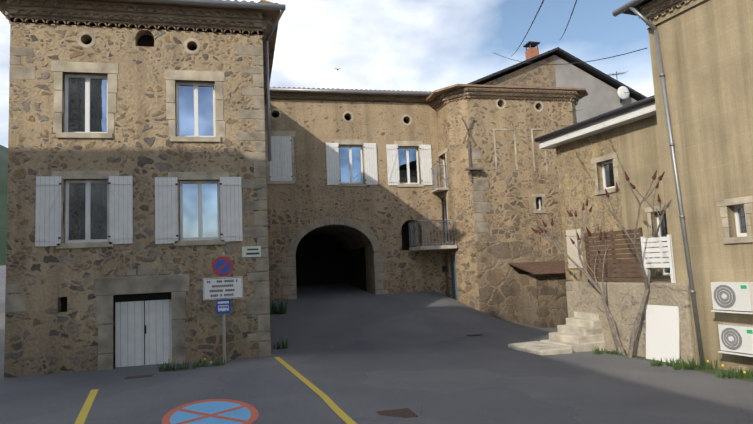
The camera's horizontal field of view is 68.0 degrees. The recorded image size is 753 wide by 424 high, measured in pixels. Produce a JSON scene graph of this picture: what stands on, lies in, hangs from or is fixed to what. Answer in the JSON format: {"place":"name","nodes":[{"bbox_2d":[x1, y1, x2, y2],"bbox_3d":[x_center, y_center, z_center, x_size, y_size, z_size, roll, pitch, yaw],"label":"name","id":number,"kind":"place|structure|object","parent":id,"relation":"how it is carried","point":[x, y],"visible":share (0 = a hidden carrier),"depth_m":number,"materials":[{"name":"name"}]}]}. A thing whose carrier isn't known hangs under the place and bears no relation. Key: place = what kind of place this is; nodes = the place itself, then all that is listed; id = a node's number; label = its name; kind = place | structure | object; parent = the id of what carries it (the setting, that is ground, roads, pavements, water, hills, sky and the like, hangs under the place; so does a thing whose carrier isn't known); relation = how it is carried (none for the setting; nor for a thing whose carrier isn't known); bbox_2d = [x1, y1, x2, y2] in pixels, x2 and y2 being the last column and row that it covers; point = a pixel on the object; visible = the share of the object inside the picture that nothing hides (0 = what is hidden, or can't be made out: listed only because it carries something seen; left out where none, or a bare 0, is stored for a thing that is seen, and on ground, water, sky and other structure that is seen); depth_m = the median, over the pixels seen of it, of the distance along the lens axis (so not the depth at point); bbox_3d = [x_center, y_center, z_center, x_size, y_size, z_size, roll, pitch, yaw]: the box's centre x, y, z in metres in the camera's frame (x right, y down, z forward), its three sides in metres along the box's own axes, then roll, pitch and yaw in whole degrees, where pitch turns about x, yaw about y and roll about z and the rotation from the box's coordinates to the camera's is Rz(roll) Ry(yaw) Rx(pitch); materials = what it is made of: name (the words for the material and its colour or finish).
{"place":"outdoors","nodes":[
{"label":"outdoors","id":0,"kind":"place"},
{"bbox_2d":[0,145,7,264],"bbox_3d":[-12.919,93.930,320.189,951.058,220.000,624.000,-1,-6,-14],"label":"distant hills terrain","id":1,"kind":"structure","parent":0,"point":[3,185],"depth_m":89.48,"materials":[{"name":"green plant"}]},
{"bbox_2d":[203,276,242,299],"bbox_3d":[-3.671,1.826,13.359,0.920,0.520,0.020,-1,-6,-14],"label":"text sign board","id":2,"kind":"object","parent":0,"point":[237,287],"visible":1,"depth_m":13.35,"materials":[{"name":"white metal"}]},
{"bbox_2d":[204,277,241,299],"bbox_3d":[-3.668,1.825,13.348,0.890,0.490,0.003,-1,-6,-14],"label":"sign lettering","id":3,"kind":"object","parent":2,"relation":"attached to","point":[221,290],"visible":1,"depth_m":13.35},
{"bbox_2d":[0,0,653,147],"label":"sky","id":4,"kind":"structure","parent":0,"point":[406,45],"materials":[{"name":"blue"}]},
{"bbox_2d":[0,265,752,423],"bbox_3d":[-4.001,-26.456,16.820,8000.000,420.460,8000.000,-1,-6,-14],"label":"ground","id":5,"kind":"structure","parent":0,"point":[357,355],"depth_m":11.01,"materials":[{"name":"grey asphalt"}]},
{"bbox_2d":[4,18,269,377],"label":"house walls","id":6,"kind":"structure","parent":5,"relation":"on","point":[44,335],"depth_m":13.57,"materials":[{"name":"beige stone"}]},
{"bbox_2d":[0,0,271,81],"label":"roof cornice","id":7,"kind":"structure","parent":6,"relation":"on","point":[260,22],"depth_m":13.91,"materials":[{"name":"stone"}]},
{"bbox_2d":[5,45,270,356],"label":"corner quoins","id":8,"kind":"object","parent":6,"relation":"attached to","point":[15,303],"visible":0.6,"depth_m":14.15,"materials":[{"name":"beige stone"}]},
{"bbox_2d":[0,0,277,95],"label":"house genoise","id":9,"kind":"object","parent":6,"relation":"attached to","point":[124,15],"visible":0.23,"depth_m":13.89,"materials":[{"name":"ceramic"}]},
{"bbox_2d":[0,0,279,103],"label":"rain gutter","id":10,"kind":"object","parent":6,"relation":"on","point":[273,14],"depth_m":14.39,"materials":[{"name":"grey metal"}]},
{"bbox_2d":[125,0,285,160],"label":"gutter downpipe","id":11,"kind":"object","parent":6,"relation":"attached to","point":[252,5],"visible":1,"depth_m":14.22,"materials":[{"name":"grey metal"}]},
{"bbox_2d":[242,246,260,256],"bbox_3d":[-3.149,1.000,14.063,0.460,0.270,0.030,-1,-6,-14],"label":"street plaque","id":12,"kind":"object","parent":6,"relation":"attached to","point":[244,250],"visible":0.86,"depth_m":14.05,"materials":[{"name":"white metal"}]},
{"bbox_2d":[246,248,258,254],"bbox_3d":[-3.116,0.998,14.054,0.320,0.150,0.004,-1,-6,-14],"label":"sign lettering","id":13,"kind":"object","parent":12,"relation":"attached to","point":[252,253],"visible":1,"depth_m":14.05},
{"bbox_2d":[94,265,188,370],"bbox_3d":[-5.600,2.633,13.410,2.140,2.700,0.220,-1,-6,-14],"label":"stone door surround","id":14,"kind":"object","parent":5,"relation":"on","point":[107,289],"visible":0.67,"depth_m":13.37,"materials":[{"name":"grey stone"}]},
{"bbox_2d":[115,299,171,366],"bbox_3d":[-5.616,3.076,13.519,1.300,1.840,0.050,-1,-6,-14],"label":"garage door","id":15,"kind":"structure","parent":14,"relation":"in","point":[129,333],"depth_m":13.50,"materials":[{"name":"white wood"}]},
{"bbox_2d":[170,401,250,423],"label":"painted blue disc","id":16,"kind":"object","parent":5,"relation":"on","point":[244,413],"visible":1,"depth_m":8.47,"materials":[{"name":"paint"}]},
{"bbox_2d":[162,399,258,423],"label":"painted no-parking symbol","id":17,"kind":"object","parent":5,"relation":"on","point":[250,420],"visible":0.9,"depth_m":8.54,"materials":[{"name":"paint"}]},
{"bbox_2d":[75,357,356,423],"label":"yellow lines","id":18,"kind":"object","parent":5,"relation":"on","point":[331,404],"visible":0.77,"depth_m":9.40,"materials":[{"name":"paint"}]},
{"bbox_2d":[221,252,225,362],"bbox_3d":[-3.663,2.304,13.370,0.100,2.670,0.098,-1,-6,-14],"label":"sign post","id":19,"kind":"object","parent":5,"relation":"on","point":[224,332],"visible":0.27,"depth_m":13.30,"materials":[{"name":"grey metal"}]},
{"bbox_2d":[212,256,232,276],"bbox_3d":[-3.694,1.309,13.408,0.490,0.490,0.020,-1,-6,-14],"label":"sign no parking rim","id":20,"kind":"object","parent":19,"relation":"attached to","point":[216,260],"visible":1,"depth_m":13.39,"materials":[{"name":"red metal"}]},
{"bbox_2d":[215,259,230,273],"bbox_3d":[-3.692,1.308,13.397,0.370,0.370,0.004,-1,-6,-14],"label":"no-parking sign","id":21,"kind":"object","parent":20,"relation":"attached to","point":[219,263],"visible":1,"depth_m":13.39,"materials":[{"name":"blue metal"}]},
{"bbox_2d":[216,260,228,272],"bbox_3d":[-3.690,1.307,13.392,0.320,0.320,0.004,-1,-6,-14],"label":"no parking sign","id":22,"kind":"object","parent":21,"relation":"attached to","point":[222,266],"visible":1,"depth_m":13.39,"materials":[{"name":"red metal"}]},
{"bbox_2d":[216,299,230,313],"bbox_3d":[-3.651,2.254,13.317,0.340,0.340,0.020,-1,-6,-14],"label":"blue sign","id":23,"kind":"object","parent":19,"relation":"attached to","point":[222,312],"visible":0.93,"depth_m":13.31,"materials":[{"name":"blue metal"}]},
{"bbox_2d":[218,301,228,310],"bbox_3d":[-3.649,2.247,13.306,0.260,0.230,0.004,-1,-6,-14],"label":"sign pictogram","id":24,"kind":"object","parent":23,"relation":"attached to","point":[223,308],"visible":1,"depth_m":13.30,"materials":[{"name":"white paint"}]},
{"bbox_2d":[61,35,536,364],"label":"dark openings","id":25,"kind":"object","parent":5,"relation":"on","point":[323,259],"visible":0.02,"depth_m":28.54,"materials":[{"name":"black"}]},
{"bbox_2d":[124,291,482,417],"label":"drain covers","id":26,"kind":"object","parent":5,"relation":"on","point":[405,413],"visible":0.67,"depth_m":8.22,"materials":[{"name":"metal"}]},
{"bbox_2d":[282,253,387,299],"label":"arch jamb stones","id":27,"kind":"object","parent":5,"relation":"on","point":[379,259],"visible":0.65,"depth_m":22.88,"materials":[{"name":"stone"}]},
{"bbox_2d":[264,98,446,300],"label":"gate house walls","id":28,"kind":"structure","parent":5,"relation":"on","point":[383,211],"depth_m":23.22,"materials":[{"name":"beige stone"}]},
{"bbox_2d":[288,217,379,253],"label":"arch voussoirs","id":29,"kind":"object","parent":28,"relation":"attached to","point":[360,227],"visible":0.88,"depth_m":22.74,"materials":[{"name":"stone"}]},
{"bbox_2d":[270,92,426,102],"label":"roof cornice","id":30,"kind":"structure","parent":28,"relation":"attached to","point":[357,97],"depth_m":23.35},
{"bbox_2d":[270,91,427,96],"bbox_3d":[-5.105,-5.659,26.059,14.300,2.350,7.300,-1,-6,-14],"label":"rain gutter","id":31,"kind":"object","parent":28,"relation":"on","point":[344,93],"depth_m":23.19,"materials":[{"name":"grey metal"}]},
{"bbox_2d":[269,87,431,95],"bbox_3d":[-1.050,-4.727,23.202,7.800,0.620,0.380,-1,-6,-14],"label":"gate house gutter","id":32,"kind":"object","parent":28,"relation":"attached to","point":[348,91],"visible":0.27,"depth_m":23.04,"materials":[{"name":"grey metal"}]},
{"bbox_2d":[269,86,431,102],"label":"roof tiles","id":33,"kind":"object","parent":28,"relation":"attached to","point":[352,96],"visible":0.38,"depth_m":23.36,"materials":[{"name":"ceramic"}]},
{"bbox_2d":[408,164,455,245],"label":"balcony railings","id":34,"kind":"object","parent":28,"relation":"attached to","point":[414,239],"visible":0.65,"depth_m":22.39,"materials":[{"name":"grey metal"}]},
{"bbox_2d":[409,245,456,250],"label":"balcony slab","id":35,"kind":"structure","parent":28,"relation":"attached to","point":[439,247],"depth_m":22.22,"materials":[{"name":"beige concrete"}]},
{"bbox_2d":[432,188,447,191],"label":"balcony slab","id":36,"kind":"structure","parent":28,"relation":"attached to","point":[439,189],"depth_m":23.30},
{"bbox_2d":[442,266,447,271],"bbox_3d":[2.885,2.392,23.515,0.142,0.250,0.351,-1,-6,-14],"label":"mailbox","id":37,"kind":"object","parent":28,"relation":"attached to","point":[444,268],"visible":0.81,"depth_m":23.36,"materials":[{"name":"black metal"}]},
{"bbox_2d":[157,298,752,378],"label":"grass tufts","id":38,"kind":"object","parent":5,"relation":"on","point":[683,365],"visible":0.71,"depth_m":12.47,"materials":[{"name":"green plant"}]},
{"bbox_2d":[436,96,576,310],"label":"tower walls","id":39,"kind":"structure","parent":5,"relation":"on","point":[510,216],"depth_m":22.65,"materials":[{"name":"beige stone"}]},
{"bbox_2d":[450,254,456,299],"bbox_3d":[3.258,2.819,22.911,0.056,2.150,0.800,-1,-6,-14],"label":"door","id":40,"kind":"structure","parent":39,"relation":"in","point":[453,274],"depth_m":23.05,"materials":[{"name":"grey metal"}]},
{"bbox_2d":[461,117,483,180],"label":"tower hoist timbers","id":41,"kind":"object","parent":39,"relation":"attached to","point":[469,168],"visible":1,"depth_m":22.17,"materials":[{"name":"grey wood"}]},
{"bbox_2d":[470,149,489,241],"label":"corner quoins","id":42,"kind":"object","parent":39,"relation":"attached to","point":[481,184],"visible":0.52,"depth_m":22.16,"materials":[{"name":"beige stone"}]},
{"bbox_2d":[431,87,581,111],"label":"cornice","id":43,"kind":"structure","parent":39,"relation":"on","point":[445,102],"depth_m":22.96,"materials":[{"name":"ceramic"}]},
{"bbox_2d":[425,84,587,101],"bbox_3d":[5.481,-4.897,24.814,6.945,0.080,4.131,-1,-6,-14],"label":"tower roof edge","id":44,"kind":"object","parent":43,"relation":"on","point":[435,94],"visible":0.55,"depth_m":22.90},
{"bbox_2d":[476,241,564,322],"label":"stone wall","id":45,"kind":"structure","parent":39,"relation":"attached to","point":[496,272],"depth_m":22.02,"materials":[{"name":"brown stone"}]},
{"bbox_2d":[493,129,547,171],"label":"wall trellis frames","id":46,"kind":"structure","parent":39,"relation":"attached to","point":[494,130],"depth_m":22.79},
{"bbox_2d":[493,0,706,111],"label":"overhead cables","id":47,"kind":"object","parent":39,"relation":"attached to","point":[597,59],"visible":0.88,"depth_m":13.65,"materials":[{"name":"black rubber"}]},
{"bbox_2d":[482,55,555,86],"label":"gable wall","id":48,"kind":"structure","parent":5,"relation":"on","point":[539,74],"depth_m":27.31,"materials":[{"name":"beige stone"}]},
{"bbox_2d":[468,47,646,100],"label":"house roof","id":49,"kind":"structure","parent":48,"relation":"on","point":[592,71],"depth_m":27.78,"materials":[{"name":"grey metal"}]},
{"bbox_2d":[525,47,538,59],"bbox_3d":[8.061,-7.939,28.834,0.500,0.950,0.500,-1,-6,-14],"label":"chimney stack","id":50,"kind":"object","parent":49,"relation":"on","point":[530,52],"visible":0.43,"depth_m":28.63,"materials":[{"name":"orange brick"}]},
{"bbox_2d":[523,41,539,49],"bbox_3d":[8.033,-8.556,28.893,0.640,0.290,0.640,-1,-6,-14],"label":"chimney cap","id":51,"kind":"object","parent":50,"relation":"on","point":[529,44],"visible":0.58,"depth_m":28.77,"materials":[{"name":"grey metal"}]},
{"bbox_2d":[610,71,631,100],"bbox_3d":[12.429,-6.370,28.286,1.304,1.852,1.356,-1,-6,-14],"label":"aerial and dish mount","id":52,"kind":"object","parent":49,"relation":"on","point":[614,74],"visible":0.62,"depth_m":28.73,"materials":[{"name":"grey metal"}]},
{"bbox_2d":[617,86,629,99],"bbox_3d":[12.393,-5.979,28.006,0.685,0.720,0.115,-1,-6,-14],"label":"satellite dish","id":53,"kind":"object","parent":52,"relation":"attached to","point":[621,93],"visible":0.96,"depth_m":27.95,"materials":[{"name":"white metal"}]},
{"bbox_2d":[554,55,635,121],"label":"gable wall","id":54,"kind":"structure","parent":48,"relation":"attached to","point":[601,97],"depth_m":27.94,"materials":[{"name":"grey paint"}]},
{"bbox_2d":[508,341,572,354],"bbox_3d":[4.358,3.889,14.884,1.000,0.660,1.500,0,-6,-22],"label":"stair apron","id":55,"kind":"object","parent":5,"relation":"on","point":[539,348],"visible":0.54,"depth_m":14.53,"materials":[{"name":"beige stone"}]},
{"bbox_2d":[540,312,604,351],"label":"stone stairs","id":56,"kind":"structure","parent":5,"relation":"on","point":[580,332],"depth_m":15.03,"materials":[{"name":"stone"}]},
{"bbox_2d":[538,180,664,357],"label":"sumac tree trunks","id":57,"kind":"object","parent":5,"relation":"on","point":[614,332],"visible":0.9,"depth_m":14.21,"materials":[{"name":"brown plant"}]},
{"bbox_2d":[531,170,664,244],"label":"sumac tree fruit clusters","id":58,"kind":"object","parent":57,"relation":"on","point":[607,195],"visible":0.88,"depth_m":14.90,"materials":[{"name":"red plant"}]},
{"bbox_2d":[566,280,696,364],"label":"low wall","id":59,"kind":"structure","parent":5,"relation":"on","point":[623,300],"depth_m":14.15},
{"bbox_2d":[584,227,675,282],"bbox_3d":[6.404,1.119,14.346,0.080,1.364,2.800,0,-6,-22],"label":"terrace fence","id":60,"kind":"object","parent":59,"relation":"on","point":[627,265],"depth_m":14.31,"materials":[{"name":"brown wood"}]},
{"bbox_2d":[646,305,679,362],"bbox_3d":[6.759,2.708,13.204,0.249,1.719,0.920,0,-6,-22],"label":"white panel","id":61,"kind":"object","parent":59,"relation":"attached to","point":[662,332],"depth_m":13.14,"materials":[{"name":"white plastic"}]},
{"bbox_2d":[615,115,670,279],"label":"house wall","id":62,"kind":"structure","parent":5,"relation":"on","point":[639,159],"depth_m":15.40,"materials":[{"name":"beige paint"}]},
{"bbox_2d":[51,31,752,275],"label":"window surrounds","id":63,"kind":"object","parent":62,"relation":"attached to","point":[58,68],"visible":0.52,"depth_m":13.91,"materials":[{"name":"beige stone"}]},
{"bbox_2d":[35,136,432,246],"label":"window shutters","id":64,"kind":"object","parent":63,"relation":"attached to","point":[48,214],"visible":0.85,"depth_m":13.71,"materials":[{"name":"white wood"}]},
{"bbox_2d":[58,140,568,333],"bbox_3d":[-1.407,-0.071,18.689,14.395,6.610,8.034,-1,-6,-14],"label":"shutter ironwork","id":65,"kind":"object","parent":64,"relation":"attached to","point":[220,234],"visible":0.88,"depth_m":13.64,"materials":[{"name":"grey metal"}]},
{"bbox_2d":[65,75,746,275],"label":"window frames","id":66,"kind":"structure","parent":63,"relation":"in","point":[89,182],"depth_m":14.02,"materials":[{"name":"white wood"}]},
{"bbox_2d":[68,78,746,272],"bbox_3d":[-0.024,-0.779,16.702,15.970,5.868,13.240,-1,-6,-14],"label":"window glass","id":67,"kind":"object","parent":66,"relation":"in","point":[98,123],"visible":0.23,"depth_m":14.07,"materials":[{"name":"glass"}]},
{"bbox_2d":[566,229,582,267],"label":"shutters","id":68,"kind":"object","parent":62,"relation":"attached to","point":[572,251],"visible":0.71,"depth_m":17.81,"materials":[{"name":"beige wood"}]},
{"bbox_2d":[648,0,752,372],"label":"house walls","id":69,"kind":"structure","parent":5,"relation":"on","point":[706,47],"depth_m":12.24,"materials":[{"name":"beige paint"}]},
{"bbox_2d":[622,0,651,15],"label":"house roof","id":70,"kind":"structure","parent":69,"relation":"on","point":[637,7],"depth_m":13.76,"materials":[{"name":"grey"}]},
{"bbox_2d":[612,0,704,366],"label":"gutter pipe","id":71,"kind":"object","parent":69,"relation":"attached to","point":[631,4],"visible":0.98,"depth_m":12.94,"materials":[{"name":"metal"}]},
{"bbox_2d":[639,0,693,24],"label":"decorative cornice","id":72,"kind":"structure","parent":69,"relation":"on","point":[645,13],"depth_m":13.30,"materials":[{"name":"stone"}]},
{"bbox_2d":[711,282,752,356],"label":"air conditioner units","id":73,"kind":"object","parent":69,"relation":"attached to","point":[743,303],"visible":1,"depth_m":11.30},
{"bbox_2d":[714,285,741,349],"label":"fan grilles","id":74,"kind":"object","parent":73,"relation":"attached to","point":[736,339],"visible":0.98,"depth_m":11.49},
{"bbox_2d":[740,285,752,333],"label":"ac labels","id":75,"kind":"object","parent":73,"relation":"attached to","point":[745,287],"visible":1,"depth_m":11.14,"materials":[{"name":"green plastic"}]},
{"bbox_2d":[738,366,748,371],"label":"verge stones","id":76,"kind":"object","parent":5,"relation":"on","point":[744,368],"visible":0.06,"depth_m":11.50,"materials":[{"name":"beige stone"}]},
{"bbox_2d":[515,273,567,327],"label":"stone wall","id":77,"kind":"structure","parent":0,"point":[541,300],"depth_m":20.66,"materials":[{"name":"brown stone"}]},
{"bbox_2d":[556,128,627,281],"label":"house wall","id":78,"kind":"structure","parent":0,"point":[576,175],"depth_m":17.35,"materials":[{"name":"beige stone"}]},
{"bbox_2d":[539,101,655,148],"bbox_3d":[8.648,-2.589,17.088,5.352,0.300,6.393,-1,-6,-14],"label":"fascia board","id":79,"kind":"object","parent":78,"relation":"attached to","point":[623,118],"depth_m":16.25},
{"bbox_2d":[534,95,654,141],"bbox_3d":[6.433,-2.726,16.188,0.150,0.143,5.727,0,-6,-22],"label":"roof edge","id":80,"kind":"object","parent":79,"relation":"attached to","point":[644,101],"visible":0.66,"depth_m":16.09,"materials":[{"name":"black metal"}]},
{"bbox_3d":[8.003,3.379,21.827,2.200,2.000,1.680,-1,-6,-14],"label":"shed","id":81,"kind":"object","parent":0,"visible":0},
{"bbox_2d":[509,261,565,274],"bbox_3d":[7.302,2.110,21.630,3.800,0.450,2.000,-1,-6,-14],"label":"canopy roof","id":82,"kind":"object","parent":81,"relation":"on","point":[546,267],"visible":0.4,"depth_m":21.35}
]}

